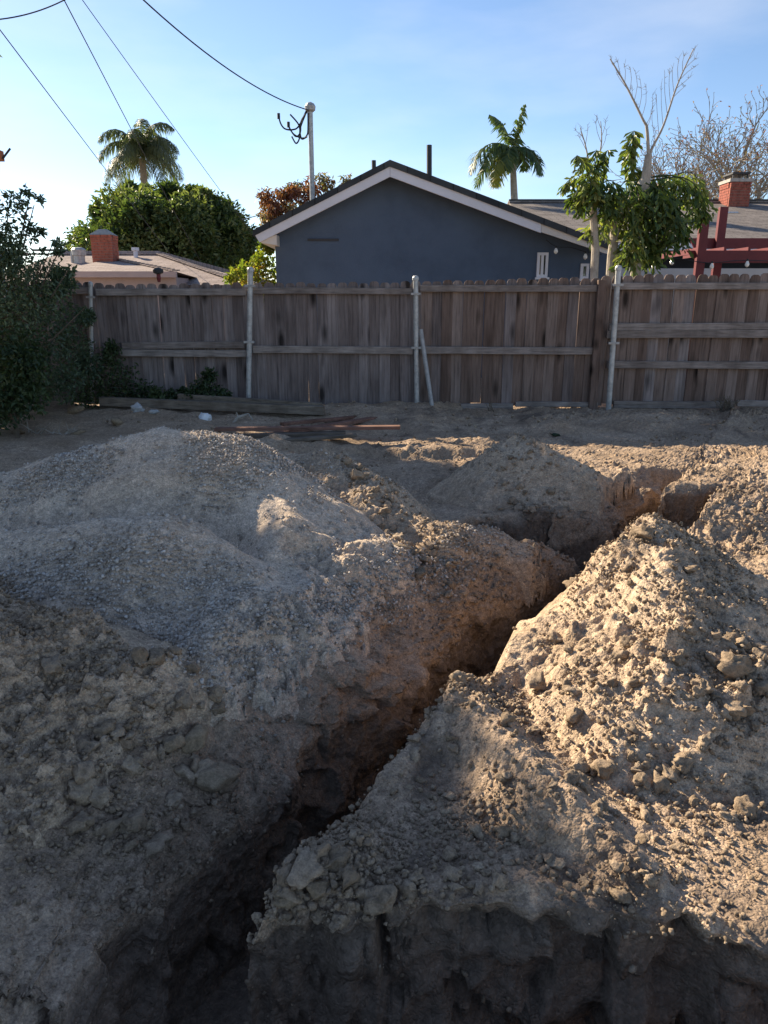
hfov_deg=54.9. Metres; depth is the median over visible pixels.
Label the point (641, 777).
soil clod
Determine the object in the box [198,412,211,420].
plastic bag
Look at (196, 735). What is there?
brown rock
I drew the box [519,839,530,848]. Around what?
soil clod
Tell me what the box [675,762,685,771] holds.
soil clod
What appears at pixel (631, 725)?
soil clod
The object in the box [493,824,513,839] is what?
soil clod
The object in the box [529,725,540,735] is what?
soil clod
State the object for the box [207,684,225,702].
soil clod
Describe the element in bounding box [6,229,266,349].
pink roof house
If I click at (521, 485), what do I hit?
soil clod
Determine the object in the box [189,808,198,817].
soil clod
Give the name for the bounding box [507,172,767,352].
grey roof house
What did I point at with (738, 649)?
soil clod
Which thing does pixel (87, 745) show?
soil clod
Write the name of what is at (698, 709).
soil clod
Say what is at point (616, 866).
soil clod
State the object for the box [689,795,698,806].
soil clod
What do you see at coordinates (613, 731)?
soil clod
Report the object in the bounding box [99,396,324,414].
plank
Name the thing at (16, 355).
shrub
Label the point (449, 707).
soil clod
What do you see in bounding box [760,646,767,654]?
soil clod
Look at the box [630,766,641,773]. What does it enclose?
soil clod
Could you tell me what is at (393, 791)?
soil clod
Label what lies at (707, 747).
soil clod
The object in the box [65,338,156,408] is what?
fence weeds
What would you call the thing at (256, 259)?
yellow bush
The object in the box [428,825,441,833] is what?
soil clod
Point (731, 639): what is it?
soil clod
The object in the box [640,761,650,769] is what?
soil clod
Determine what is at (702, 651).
soil clod
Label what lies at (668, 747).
soil clod
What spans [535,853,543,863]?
soil clod
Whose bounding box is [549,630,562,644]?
soil clod
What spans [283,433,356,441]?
plank
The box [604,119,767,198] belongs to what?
leafless tree
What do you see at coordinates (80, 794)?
soil clod
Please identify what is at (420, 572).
soil clod
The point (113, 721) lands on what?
soil clod
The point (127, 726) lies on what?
soil clod
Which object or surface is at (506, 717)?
soil clod
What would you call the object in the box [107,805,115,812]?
soil clod
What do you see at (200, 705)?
soil clod
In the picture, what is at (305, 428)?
plank
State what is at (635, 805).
soil clod
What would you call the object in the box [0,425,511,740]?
gravel pile
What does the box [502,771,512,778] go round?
soil clod
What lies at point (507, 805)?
soil clod
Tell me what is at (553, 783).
soil clod
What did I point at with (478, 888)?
soil clod
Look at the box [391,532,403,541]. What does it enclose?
soil clod
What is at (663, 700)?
soil clod
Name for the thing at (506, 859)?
soil clod
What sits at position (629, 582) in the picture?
soil clod
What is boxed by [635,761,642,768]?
soil clod
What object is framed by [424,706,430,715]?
soil clod
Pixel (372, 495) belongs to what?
soil clod
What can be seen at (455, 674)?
soil clod
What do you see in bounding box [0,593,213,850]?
soil heap
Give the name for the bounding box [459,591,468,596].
soil clod
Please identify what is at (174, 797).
soil clod
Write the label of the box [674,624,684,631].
soil clod
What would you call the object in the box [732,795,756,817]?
soil clod
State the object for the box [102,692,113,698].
soil clod
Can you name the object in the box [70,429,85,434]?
rubble stone
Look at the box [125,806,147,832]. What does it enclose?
soil clod
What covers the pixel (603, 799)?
soil clod
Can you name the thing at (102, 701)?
soil clod
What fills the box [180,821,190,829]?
soil clod
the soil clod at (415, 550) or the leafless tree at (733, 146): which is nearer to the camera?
the soil clod at (415, 550)
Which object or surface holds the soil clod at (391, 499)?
on the soil heap at (521, 568)
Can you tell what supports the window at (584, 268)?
in the blue house at (389, 221)
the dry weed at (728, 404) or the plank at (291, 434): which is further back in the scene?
the dry weed at (728, 404)
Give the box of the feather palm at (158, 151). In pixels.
[97,118,184,184]
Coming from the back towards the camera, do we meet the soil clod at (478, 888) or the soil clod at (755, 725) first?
the soil clod at (755, 725)
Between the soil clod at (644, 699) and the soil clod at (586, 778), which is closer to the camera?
the soil clod at (586, 778)
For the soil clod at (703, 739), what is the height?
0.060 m
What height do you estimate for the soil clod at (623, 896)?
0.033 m
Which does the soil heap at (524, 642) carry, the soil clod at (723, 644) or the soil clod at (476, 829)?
the soil clod at (723, 644)
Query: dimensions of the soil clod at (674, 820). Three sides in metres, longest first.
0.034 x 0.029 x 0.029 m
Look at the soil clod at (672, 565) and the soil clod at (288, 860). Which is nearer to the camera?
the soil clod at (288, 860)
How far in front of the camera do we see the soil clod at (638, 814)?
2.15 m
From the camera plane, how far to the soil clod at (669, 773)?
2.29 m
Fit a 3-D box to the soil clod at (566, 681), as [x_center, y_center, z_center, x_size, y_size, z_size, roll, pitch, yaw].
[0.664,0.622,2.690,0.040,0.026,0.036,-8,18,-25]
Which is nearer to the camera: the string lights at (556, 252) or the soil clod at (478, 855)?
the soil clod at (478, 855)
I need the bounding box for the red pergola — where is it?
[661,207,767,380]
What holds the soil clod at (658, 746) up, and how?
on the soil heap at (524, 642)
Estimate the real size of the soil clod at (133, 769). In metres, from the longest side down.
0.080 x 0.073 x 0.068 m
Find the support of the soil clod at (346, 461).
on the soil heap at (521, 568)
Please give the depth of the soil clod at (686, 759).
2.30 m
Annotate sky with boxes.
[0,0,767,281]
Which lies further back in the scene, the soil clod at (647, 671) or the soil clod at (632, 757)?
the soil clod at (647, 671)
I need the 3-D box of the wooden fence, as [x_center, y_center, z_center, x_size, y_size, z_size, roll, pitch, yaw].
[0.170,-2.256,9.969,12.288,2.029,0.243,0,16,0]
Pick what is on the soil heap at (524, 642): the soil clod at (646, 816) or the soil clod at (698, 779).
the soil clod at (698, 779)
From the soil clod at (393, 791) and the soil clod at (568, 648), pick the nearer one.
the soil clod at (393, 791)
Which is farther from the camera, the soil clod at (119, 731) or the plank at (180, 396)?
the plank at (180, 396)
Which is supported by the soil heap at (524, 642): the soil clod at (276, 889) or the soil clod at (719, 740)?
the soil clod at (719, 740)
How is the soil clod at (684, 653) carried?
on the soil heap at (524, 642)
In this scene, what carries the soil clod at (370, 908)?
on the ground
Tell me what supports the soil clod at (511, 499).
on the soil heap at (458, 487)
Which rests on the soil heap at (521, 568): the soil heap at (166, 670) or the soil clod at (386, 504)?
the soil clod at (386, 504)
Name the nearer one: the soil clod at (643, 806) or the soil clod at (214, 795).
the soil clod at (643, 806)
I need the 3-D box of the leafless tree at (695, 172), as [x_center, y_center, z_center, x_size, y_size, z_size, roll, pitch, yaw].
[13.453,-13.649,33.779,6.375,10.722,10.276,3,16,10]
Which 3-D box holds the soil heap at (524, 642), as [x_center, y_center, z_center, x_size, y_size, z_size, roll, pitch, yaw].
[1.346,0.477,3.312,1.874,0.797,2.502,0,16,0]
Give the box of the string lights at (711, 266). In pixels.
[654,257,765,268]
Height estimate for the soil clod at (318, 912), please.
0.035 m
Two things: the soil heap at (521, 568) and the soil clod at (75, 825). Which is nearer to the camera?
the soil clod at (75, 825)
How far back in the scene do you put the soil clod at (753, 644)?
2.75 m
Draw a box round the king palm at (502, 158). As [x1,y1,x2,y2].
[467,104,545,198]
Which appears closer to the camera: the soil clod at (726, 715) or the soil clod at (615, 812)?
the soil clod at (615, 812)
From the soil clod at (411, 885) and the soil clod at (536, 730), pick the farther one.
the soil clod at (536, 730)
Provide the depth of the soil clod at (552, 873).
1.93 m
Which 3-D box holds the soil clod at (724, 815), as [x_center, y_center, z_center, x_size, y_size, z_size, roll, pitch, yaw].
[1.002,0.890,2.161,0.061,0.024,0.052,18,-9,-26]
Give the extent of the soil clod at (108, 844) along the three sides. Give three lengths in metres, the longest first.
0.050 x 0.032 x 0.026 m
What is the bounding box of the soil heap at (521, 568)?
[279,447,546,607]
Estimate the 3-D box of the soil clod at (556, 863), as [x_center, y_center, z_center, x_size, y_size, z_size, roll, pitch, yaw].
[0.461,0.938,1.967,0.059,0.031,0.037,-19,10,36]
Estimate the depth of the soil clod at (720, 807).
2.19 m
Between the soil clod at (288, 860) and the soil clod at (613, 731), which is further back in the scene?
the soil clod at (613, 731)
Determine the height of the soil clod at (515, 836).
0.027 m
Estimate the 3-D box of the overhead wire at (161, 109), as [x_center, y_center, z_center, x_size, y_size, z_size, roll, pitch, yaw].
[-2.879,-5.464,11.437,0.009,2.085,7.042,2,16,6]
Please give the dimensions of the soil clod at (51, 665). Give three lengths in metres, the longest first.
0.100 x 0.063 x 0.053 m
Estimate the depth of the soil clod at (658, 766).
2.31 m
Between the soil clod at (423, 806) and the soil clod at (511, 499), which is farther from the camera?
the soil clod at (511, 499)
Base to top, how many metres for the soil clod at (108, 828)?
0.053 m
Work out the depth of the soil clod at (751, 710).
2.44 m
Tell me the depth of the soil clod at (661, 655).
2.58 m
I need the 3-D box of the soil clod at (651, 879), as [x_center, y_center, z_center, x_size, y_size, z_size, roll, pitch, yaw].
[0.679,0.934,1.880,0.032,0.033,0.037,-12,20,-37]
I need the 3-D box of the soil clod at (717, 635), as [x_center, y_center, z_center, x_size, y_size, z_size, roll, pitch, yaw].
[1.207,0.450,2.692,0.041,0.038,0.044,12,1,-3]
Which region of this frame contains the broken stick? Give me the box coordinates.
[233,412,252,421]
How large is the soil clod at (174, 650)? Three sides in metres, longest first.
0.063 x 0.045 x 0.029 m
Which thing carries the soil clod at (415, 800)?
on the ground
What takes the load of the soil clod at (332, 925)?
on the ground
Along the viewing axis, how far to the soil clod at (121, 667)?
2.49 m
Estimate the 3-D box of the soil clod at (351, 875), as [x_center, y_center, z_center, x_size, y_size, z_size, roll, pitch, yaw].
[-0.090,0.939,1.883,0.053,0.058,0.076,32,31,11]
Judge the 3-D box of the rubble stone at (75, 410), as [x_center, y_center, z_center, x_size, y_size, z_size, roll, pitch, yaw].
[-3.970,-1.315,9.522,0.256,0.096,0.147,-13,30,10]
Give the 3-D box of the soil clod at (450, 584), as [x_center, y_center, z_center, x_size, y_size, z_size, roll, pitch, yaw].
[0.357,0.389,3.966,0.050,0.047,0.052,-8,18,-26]
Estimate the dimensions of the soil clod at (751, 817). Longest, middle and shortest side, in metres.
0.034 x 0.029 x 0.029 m
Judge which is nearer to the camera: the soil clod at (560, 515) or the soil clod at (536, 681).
the soil clod at (536, 681)
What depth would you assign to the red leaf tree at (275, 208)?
25.48 m
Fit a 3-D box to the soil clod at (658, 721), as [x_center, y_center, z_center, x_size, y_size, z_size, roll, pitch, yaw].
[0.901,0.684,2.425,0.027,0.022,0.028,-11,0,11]
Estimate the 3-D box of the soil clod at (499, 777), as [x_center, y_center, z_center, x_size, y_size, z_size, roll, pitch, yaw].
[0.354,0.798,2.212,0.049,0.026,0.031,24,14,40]
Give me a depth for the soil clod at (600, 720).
2.46 m
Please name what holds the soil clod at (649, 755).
on the soil heap at (524, 642)
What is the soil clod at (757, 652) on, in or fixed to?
on the soil heap at (524, 642)
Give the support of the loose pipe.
attached to the wooden fence
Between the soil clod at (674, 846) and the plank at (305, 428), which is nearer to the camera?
the soil clod at (674, 846)
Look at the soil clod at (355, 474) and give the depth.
4.74 m
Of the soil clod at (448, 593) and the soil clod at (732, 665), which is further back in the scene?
the soil clod at (448, 593)
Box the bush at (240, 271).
[222,259,253,287]
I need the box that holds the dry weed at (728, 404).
[709,395,747,411]
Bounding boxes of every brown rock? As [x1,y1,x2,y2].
[160,734,185,752]
[180,723,208,753]
[196,762,238,791]
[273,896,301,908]
[306,879,329,899]
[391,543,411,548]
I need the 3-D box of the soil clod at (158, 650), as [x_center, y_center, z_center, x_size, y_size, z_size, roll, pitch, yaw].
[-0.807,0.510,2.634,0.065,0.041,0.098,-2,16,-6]
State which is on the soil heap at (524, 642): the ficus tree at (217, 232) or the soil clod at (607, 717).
the soil clod at (607, 717)
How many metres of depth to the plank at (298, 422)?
9.01 m
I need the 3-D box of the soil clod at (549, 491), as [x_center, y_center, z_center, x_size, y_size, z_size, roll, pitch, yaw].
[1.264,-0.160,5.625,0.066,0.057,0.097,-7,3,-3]
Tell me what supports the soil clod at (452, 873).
on the ground
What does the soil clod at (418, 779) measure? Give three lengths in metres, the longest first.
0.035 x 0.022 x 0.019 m
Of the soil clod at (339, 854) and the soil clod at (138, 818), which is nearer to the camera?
the soil clod at (339, 854)
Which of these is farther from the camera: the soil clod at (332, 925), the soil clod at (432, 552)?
the soil clod at (432, 552)
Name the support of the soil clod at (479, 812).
on the ground
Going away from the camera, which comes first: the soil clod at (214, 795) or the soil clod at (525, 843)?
the soil clod at (525, 843)
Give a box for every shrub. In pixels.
[0,182,103,427]
[0,320,57,437]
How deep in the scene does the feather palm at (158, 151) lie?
35.92 m
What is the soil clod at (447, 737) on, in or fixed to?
on the ground
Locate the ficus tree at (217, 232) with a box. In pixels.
[62,176,264,269]
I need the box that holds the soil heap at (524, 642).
[493,514,767,803]
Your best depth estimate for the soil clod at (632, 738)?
2.37 m
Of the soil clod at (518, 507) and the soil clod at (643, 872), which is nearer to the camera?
the soil clod at (643, 872)
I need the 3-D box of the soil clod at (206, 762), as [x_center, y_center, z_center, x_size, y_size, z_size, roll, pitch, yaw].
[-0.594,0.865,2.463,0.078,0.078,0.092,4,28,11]
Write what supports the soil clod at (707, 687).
on the soil heap at (524, 642)
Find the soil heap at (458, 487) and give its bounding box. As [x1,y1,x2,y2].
[425,434,635,518]
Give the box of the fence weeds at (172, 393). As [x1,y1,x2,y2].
[146,385,186,409]
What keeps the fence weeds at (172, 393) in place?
on the ground
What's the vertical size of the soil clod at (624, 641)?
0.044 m
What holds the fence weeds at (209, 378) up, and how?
on the ground
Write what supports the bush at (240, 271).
on the ground
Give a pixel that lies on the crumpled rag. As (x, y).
(136, 407)
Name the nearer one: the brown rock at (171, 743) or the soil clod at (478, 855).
the soil clod at (478, 855)
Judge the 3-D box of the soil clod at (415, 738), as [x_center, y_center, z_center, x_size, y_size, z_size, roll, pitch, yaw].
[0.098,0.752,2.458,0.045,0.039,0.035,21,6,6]
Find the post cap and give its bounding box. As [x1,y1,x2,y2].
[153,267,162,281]
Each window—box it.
[535,252,548,278]
[579,264,588,280]
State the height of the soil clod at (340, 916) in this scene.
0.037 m
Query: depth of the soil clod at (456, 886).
1.88 m
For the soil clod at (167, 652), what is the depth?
2.63 m
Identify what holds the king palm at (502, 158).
on the ground
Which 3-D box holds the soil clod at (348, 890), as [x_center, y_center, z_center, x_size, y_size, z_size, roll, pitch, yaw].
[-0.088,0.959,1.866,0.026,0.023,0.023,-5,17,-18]
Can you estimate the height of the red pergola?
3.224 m
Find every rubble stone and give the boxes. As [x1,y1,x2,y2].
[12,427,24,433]
[67,406,84,413]
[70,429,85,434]
[111,417,123,425]
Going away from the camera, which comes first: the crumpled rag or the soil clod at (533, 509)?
the soil clod at (533, 509)
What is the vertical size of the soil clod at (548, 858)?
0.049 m
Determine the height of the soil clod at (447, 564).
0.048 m
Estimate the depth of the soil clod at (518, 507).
5.54 m
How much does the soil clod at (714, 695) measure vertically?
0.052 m
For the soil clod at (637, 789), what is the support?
on the soil heap at (524, 642)
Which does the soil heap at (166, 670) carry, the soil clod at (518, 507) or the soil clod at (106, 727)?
the soil clod at (106, 727)
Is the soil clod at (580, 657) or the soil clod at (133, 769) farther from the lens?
the soil clod at (580, 657)
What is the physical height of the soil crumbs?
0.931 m
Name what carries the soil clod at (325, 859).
on the ground
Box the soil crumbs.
[0,400,767,1023]
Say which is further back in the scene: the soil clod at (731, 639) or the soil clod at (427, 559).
the soil clod at (427, 559)
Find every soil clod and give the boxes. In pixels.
[41,654,62,675]
[61,815,94,835]
[67,778,98,806]
[71,760,96,784]
[74,810,87,816]
[76,736,100,758]
[88,785,114,809]
[91,719,115,740]
[94,694,111,706]
[94,817,122,837]
[101,838,113,854]
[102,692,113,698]
[103,718,116,724]
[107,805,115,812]
[109,723,125,736]
[117,662,129,673]
[118,737,135,750]
[121,810,140,831]
[122,723,131,729]
[122,755,146,776]
[123,731,136,739]
[124,838,138,852]
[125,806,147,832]
[126,717,134,724]
[130,646,148,663]
[140,829,174,858]
[143,695,156,707]
[146,653,164,664]
[146,818,154,830]
[149,647,166,657]
[157,744,166,762]
[164,789,183,807]
[165,650,172,657]
[165,701,175,712]
[166,646,181,654]
[173,688,192,708]
[173,763,195,784]
[175,702,182,711]
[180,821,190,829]
[184,662,199,672]
[189,756,199,772]
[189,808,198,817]
[193,757,214,779]
[196,701,205,708]
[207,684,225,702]
[211,700,224,715]
[211,792,218,798]
[218,778,239,794]
[272,884,283,900]
[274,885,305,903]
[276,863,292,886]
[283,853,296,866]
[285,847,327,891]
[302,891,309,900]
[309,905,329,924]
[310,840,330,862]
[321,856,329,867]
[323,842,351,873]
[328,921,339,929]
[329,872,337,879]
[332,912,349,929]
[336,863,349,880]
[342,864,360,892]
[343,458,351,464]
[345,887,353,896]
[350,469,364,480]
[355,463,362,469]
[362,884,396,915]
[365,492,376,498]
[369,485,379,492]
[372,889,391,913]
[378,507,391,513]
[381,501,391,507]
[388,496,394,502]
[389,523,396,530]
[389,788,398,794]
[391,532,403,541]
[399,883,417,900]
[402,879,415,889]
[403,897,413,904]
[407,734,420,741]
[408,870,423,881]
[409,747,420,762]
[411,547,419,554]
[411,798,419,803]
[413,566,427,580]
[415,776,425,782]
[418,556,431,563]
[419,802,427,810]
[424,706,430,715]
[427,549,437,556]
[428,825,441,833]
[439,863,462,882]
[440,845,456,861]
[441,791,454,799]
[443,704,453,713]
[444,562,454,567]
[444,590,451,596]
[445,581,455,588]
[445,731,451,740]
[447,743,458,752]
[448,881,463,890]
[449,734,456,739]
[450,670,468,681]
[458,675,466,685]
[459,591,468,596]
[465,823,483,840]
[466,880,474,888]
[467,760,473,768]
[469,699,476,708]
[472,879,483,894]
[473,852,483,859]
[473,861,486,871]
[475,807,483,816]
[492,868,508,889]
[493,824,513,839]
[495,772,510,782]
[500,711,515,727]
[500,854,513,864]
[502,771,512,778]
[505,803,510,809]
[507,496,516,503]
[508,787,514,792]
[510,832,520,841]
[513,503,524,510]
[515,482,524,489]
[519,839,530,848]
[527,671,546,690]
[528,505,536,513]
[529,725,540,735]
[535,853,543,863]
[541,852,557,863]
[546,487,554,494]
[546,857,566,870]
[548,778,557,787]
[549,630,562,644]
[549,869,558,878]
[557,512,563,518]
[561,678,571,685]
[562,577,574,588]
[562,685,570,691]
[562,769,579,784]
[563,645,573,652]
[563,881,572,890]
[565,686,581,694]
[565,706,583,722]
[570,762,582,771]
[575,756,589,772]
[576,655,582,660]
[576,770,590,793]
[577,876,592,884]
[582,773,589,783]
[588,677,595,683]
[589,767,597,777]
[590,758,616,779]
[591,798,604,816]
[595,797,608,812]
[596,715,605,724]
[604,714,610,721]
[606,678,617,687]
[609,725,622,736]
[609,808,621,816]
[609,859,623,873]
[609,886,632,904]
[610,650,628,659]
[610,726,615,736]
[619,636,634,647]
[620,533,627,539]
[622,565,631,573]
[623,721,639,732]
[626,560,636,567]
[626,579,634,586]
[627,603,635,613]
[627,734,638,741]
[627,749,639,762]
[627,904,635,913]
[628,675,641,688]
[630,525,654,539]
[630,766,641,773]
[631,786,642,795]
[631,801,640,808]
[633,772,649,789]
[634,811,640,819]
[634,832,650,844]
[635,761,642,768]
[638,868,647,875]
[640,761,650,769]
[640,804,649,812]
[641,694,649,702]
[641,809,652,824]
[643,667,651,675]
[644,873,659,886]
[646,752,655,759]
[653,770,670,793]
[654,742,661,749]
[654,762,669,772]
[655,717,663,724]
[657,652,664,658]
[659,696,669,704]
[661,760,680,782]
[664,743,674,751]
[668,562,677,570]
[669,751,694,774]
[669,816,678,826]
[669,842,686,854]
[672,652,687,665]
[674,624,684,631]
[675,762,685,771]
[677,649,689,657]
[680,689,694,699]
[682,565,697,572]
[684,626,696,634]
[689,706,701,711]
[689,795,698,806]
[690,678,712,694]
[690,771,699,775]
[691,775,704,782]
[692,685,706,698]
[697,650,708,655]
[698,731,711,752]
[698,828,708,839]
[699,742,711,751]
[703,680,713,693]
[704,651,720,668]
[705,666,716,672]
[709,691,721,700]
[710,632,721,639]
[714,803,727,811]
[715,735,723,746]
[717,651,753,679]
[717,707,731,721]
[718,636,736,650]
[718,699,746,720]
[718,811,738,821]
[723,632,740,639]
[724,635,735,650]
[729,646,741,654]
[731,680,749,693]
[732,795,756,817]
[735,636,751,649]
[743,705,755,716]
[746,673,754,681]
[748,813,756,820]
[749,642,758,648]
[750,719,760,731]
[752,647,764,661]
[752,681,767,696]
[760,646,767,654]
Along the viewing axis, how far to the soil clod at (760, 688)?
2.50 m
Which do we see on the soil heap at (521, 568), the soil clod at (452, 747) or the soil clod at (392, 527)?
the soil clod at (392, 527)
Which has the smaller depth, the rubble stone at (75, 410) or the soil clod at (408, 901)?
the soil clod at (408, 901)
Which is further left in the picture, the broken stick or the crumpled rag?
the crumpled rag
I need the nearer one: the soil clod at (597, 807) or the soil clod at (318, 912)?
the soil clod at (318, 912)
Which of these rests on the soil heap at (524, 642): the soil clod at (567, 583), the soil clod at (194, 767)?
the soil clod at (567, 583)
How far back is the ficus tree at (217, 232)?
29.15 m
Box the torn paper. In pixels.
[148,410,159,413]
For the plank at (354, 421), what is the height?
0.046 m
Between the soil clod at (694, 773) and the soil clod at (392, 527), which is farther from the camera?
the soil clod at (392, 527)
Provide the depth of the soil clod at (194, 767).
2.44 m
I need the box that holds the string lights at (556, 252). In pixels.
[546,240,601,259]
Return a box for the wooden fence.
[8,265,767,409]
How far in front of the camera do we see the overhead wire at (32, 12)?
7.70 m
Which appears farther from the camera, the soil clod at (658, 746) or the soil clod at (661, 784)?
the soil clod at (658, 746)
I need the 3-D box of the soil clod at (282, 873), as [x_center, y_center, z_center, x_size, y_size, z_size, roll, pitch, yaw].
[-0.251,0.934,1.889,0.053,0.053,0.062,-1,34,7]
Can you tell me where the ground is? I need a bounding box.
[0,357,767,1023]
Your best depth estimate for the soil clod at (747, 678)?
2.55 m
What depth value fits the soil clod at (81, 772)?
2.24 m
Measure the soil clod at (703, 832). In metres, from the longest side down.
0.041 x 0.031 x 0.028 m
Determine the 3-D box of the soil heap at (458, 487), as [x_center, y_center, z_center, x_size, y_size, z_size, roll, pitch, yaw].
[1.201,-0.290,6.221,1.916,0.767,1.537,0,16,0]
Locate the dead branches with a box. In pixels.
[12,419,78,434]
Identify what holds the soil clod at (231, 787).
on the ground
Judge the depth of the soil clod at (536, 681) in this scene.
2.79 m
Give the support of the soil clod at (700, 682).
on the soil heap at (524, 642)
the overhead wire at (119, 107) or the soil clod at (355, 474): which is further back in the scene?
the overhead wire at (119, 107)
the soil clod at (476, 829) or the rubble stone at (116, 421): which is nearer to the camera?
the soil clod at (476, 829)
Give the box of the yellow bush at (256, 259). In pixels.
[232,241,276,294]
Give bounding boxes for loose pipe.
[419,329,433,405]
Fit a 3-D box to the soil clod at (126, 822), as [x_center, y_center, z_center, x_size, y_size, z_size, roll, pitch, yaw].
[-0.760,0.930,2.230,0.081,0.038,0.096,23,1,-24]
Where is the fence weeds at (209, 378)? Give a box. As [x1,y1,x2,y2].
[182,366,232,398]
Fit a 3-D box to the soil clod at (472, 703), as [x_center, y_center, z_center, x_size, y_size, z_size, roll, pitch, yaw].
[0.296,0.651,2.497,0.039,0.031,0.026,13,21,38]
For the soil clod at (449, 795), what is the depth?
2.24 m
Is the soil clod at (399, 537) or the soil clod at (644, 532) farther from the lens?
the soil clod at (399, 537)
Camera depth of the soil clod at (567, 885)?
1.89 m
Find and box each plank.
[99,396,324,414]
[177,393,321,405]
[214,425,399,431]
[232,431,345,437]
[266,417,377,432]
[280,415,356,425]
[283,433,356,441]
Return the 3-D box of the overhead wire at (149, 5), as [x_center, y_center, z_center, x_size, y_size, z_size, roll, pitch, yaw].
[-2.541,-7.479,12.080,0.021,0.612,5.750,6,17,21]
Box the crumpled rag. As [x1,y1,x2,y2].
[130,402,144,412]
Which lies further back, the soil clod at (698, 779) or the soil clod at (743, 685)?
the soil clod at (743, 685)
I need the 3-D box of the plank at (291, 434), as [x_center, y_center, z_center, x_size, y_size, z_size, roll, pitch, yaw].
[-1.026,-0.830,7.928,1.227,0.050,0.120,-1,16,-4]
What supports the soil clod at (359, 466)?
on the soil heap at (521, 568)
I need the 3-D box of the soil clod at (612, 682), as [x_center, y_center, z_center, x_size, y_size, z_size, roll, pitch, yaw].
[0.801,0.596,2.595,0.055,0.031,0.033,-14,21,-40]
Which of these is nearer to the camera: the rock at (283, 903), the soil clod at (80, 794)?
the rock at (283, 903)
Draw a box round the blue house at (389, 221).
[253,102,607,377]
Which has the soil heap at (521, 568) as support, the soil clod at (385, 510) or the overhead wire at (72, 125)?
the soil clod at (385, 510)
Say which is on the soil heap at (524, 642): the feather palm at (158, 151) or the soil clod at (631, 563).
the soil clod at (631, 563)
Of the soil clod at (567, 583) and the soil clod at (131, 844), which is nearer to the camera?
the soil clod at (131, 844)
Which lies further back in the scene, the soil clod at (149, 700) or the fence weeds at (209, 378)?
the fence weeds at (209, 378)
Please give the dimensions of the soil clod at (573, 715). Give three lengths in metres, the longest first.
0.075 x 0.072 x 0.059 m
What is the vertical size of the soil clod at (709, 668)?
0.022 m
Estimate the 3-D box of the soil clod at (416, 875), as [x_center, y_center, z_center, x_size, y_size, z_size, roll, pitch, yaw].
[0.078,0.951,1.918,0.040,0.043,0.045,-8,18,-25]
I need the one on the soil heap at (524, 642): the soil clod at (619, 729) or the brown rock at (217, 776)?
the soil clod at (619, 729)
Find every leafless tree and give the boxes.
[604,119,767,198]
[615,89,767,198]
[662,85,767,198]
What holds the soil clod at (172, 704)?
on the soil heap at (166, 670)
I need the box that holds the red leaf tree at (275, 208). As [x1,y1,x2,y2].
[255,171,351,227]
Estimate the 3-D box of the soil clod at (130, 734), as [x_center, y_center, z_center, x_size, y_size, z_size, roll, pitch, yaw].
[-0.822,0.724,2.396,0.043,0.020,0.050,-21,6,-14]
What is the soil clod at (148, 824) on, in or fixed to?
on the ground
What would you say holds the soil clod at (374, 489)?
on the soil heap at (521, 568)
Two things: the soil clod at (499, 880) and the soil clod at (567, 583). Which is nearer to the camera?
the soil clod at (499, 880)
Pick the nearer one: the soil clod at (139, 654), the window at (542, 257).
the soil clod at (139, 654)
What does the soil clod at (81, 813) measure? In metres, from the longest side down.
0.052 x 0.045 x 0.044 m
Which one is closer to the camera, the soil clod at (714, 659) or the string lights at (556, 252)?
the soil clod at (714, 659)
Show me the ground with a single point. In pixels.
(198, 965)
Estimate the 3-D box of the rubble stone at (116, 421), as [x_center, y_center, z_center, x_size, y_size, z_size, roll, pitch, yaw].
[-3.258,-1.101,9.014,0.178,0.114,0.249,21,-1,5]
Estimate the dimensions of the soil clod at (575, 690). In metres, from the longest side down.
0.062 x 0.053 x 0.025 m
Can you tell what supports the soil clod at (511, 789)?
on the ground
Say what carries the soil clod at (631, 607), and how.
on the soil heap at (524, 642)
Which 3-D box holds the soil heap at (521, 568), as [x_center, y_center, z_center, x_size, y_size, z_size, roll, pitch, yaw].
[-0.224,-0.015,5.084,2.816,0.838,1.722,9,19,30]
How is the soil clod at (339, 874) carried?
on the ground
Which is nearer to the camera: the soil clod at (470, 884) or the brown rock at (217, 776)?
the soil clod at (470, 884)
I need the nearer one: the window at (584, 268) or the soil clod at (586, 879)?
the soil clod at (586, 879)
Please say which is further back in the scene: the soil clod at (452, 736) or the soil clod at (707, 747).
the soil clod at (452, 736)
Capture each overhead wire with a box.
[0,0,63,19]
[0,30,170,254]
[64,0,200,261]
[82,0,259,243]
[143,0,308,110]
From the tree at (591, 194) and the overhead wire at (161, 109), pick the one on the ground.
the tree at (591, 194)
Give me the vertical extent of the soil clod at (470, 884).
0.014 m
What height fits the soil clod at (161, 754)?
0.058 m
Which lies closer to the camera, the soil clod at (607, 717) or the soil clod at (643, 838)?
the soil clod at (643, 838)
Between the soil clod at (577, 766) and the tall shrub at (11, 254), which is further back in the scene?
the tall shrub at (11, 254)
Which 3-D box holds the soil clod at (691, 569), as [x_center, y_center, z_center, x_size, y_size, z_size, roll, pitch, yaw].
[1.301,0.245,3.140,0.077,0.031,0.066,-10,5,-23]
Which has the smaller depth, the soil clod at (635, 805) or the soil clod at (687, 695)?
the soil clod at (635, 805)
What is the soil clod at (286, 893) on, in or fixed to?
on the ground

